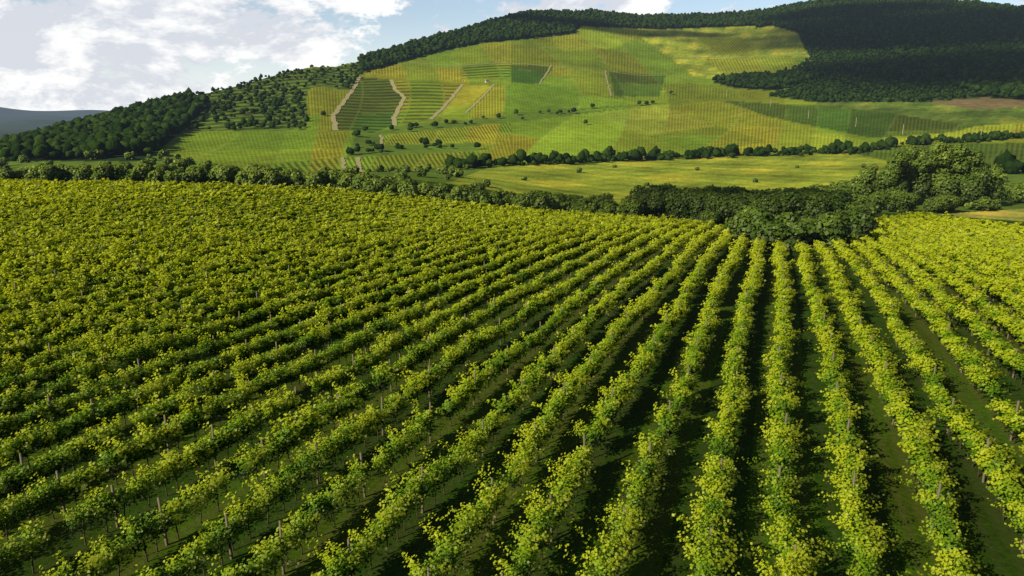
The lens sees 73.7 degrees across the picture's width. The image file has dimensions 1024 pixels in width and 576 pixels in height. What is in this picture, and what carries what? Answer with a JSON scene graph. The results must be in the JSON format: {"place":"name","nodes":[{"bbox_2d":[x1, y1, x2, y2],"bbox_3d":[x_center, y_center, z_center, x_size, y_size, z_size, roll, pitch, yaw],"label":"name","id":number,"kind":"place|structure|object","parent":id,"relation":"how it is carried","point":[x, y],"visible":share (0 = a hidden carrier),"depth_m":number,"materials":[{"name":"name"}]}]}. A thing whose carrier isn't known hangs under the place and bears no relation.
{"place":"outdoors","nodes":[
{"label":"outdoors","id":0,"kind":"place"},
{"bbox_2d":[0,9,1023,575],"bbox_3d":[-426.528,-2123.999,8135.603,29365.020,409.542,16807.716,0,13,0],"label":"ground","id":1,"kind":"structure","parent":0,"point":[698,111],"depth_m":54.70,"materials":[{"name":"green plant"}]},
{"bbox_2d":[0,177,1023,575],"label":"vineyard vines","id":2,"kind":"object","parent":1,"relation":"on","point":[410,223],"visible":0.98,"depth_m":49.38,"materials":[{"name":"green plant"}]},
{"bbox_2d":[0,0,1023,173],"bbox_3d":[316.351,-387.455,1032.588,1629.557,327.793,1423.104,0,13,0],"label":"forest trees","id":3,"kind":"object","parent":1,"relation":"on","point":[945,41],"visible":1,"depth_m":1004.71,"materials":[{"name":"green plant"}]},
{"bbox_2d":[0,233,1023,575],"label":"vineyard trunks and posts","id":4,"kind":"object","parent":1,"relation":"on","point":[450,419],"visible":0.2,"depth_m":40.50,"materials":[{"name":"brown wood"}]},
{"bbox_2d":[1,183,1023,575],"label":"vineyard trellis posts","id":5,"kind":"object","parent":1,"relation":"on","point":[475,369],"visible":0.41,"depth_m":47.74,"materials":[{"name":"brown wood"}]},
{"bbox_2d":[330,55,840,171],"bbox_3d":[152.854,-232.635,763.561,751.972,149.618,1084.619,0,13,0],"label":"farm tracks","id":6,"kind":"object","parent":1,"relation":"on","point":[342,103],"visible":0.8,"depth_m":824.40},
{"bbox_2d":[0,140,1023,252],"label":"tree","id":7,"kind":"object","parent":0,"point":[810,215],"depth_m":199.07,"materials":[{"name":"green plant"}]},
{"bbox_2d":[0,0,1023,110],"label":"sky","id":8,"kind":"structure","parent":0,"point":[56,55],"materials":[{"name":"white"}]}
]}

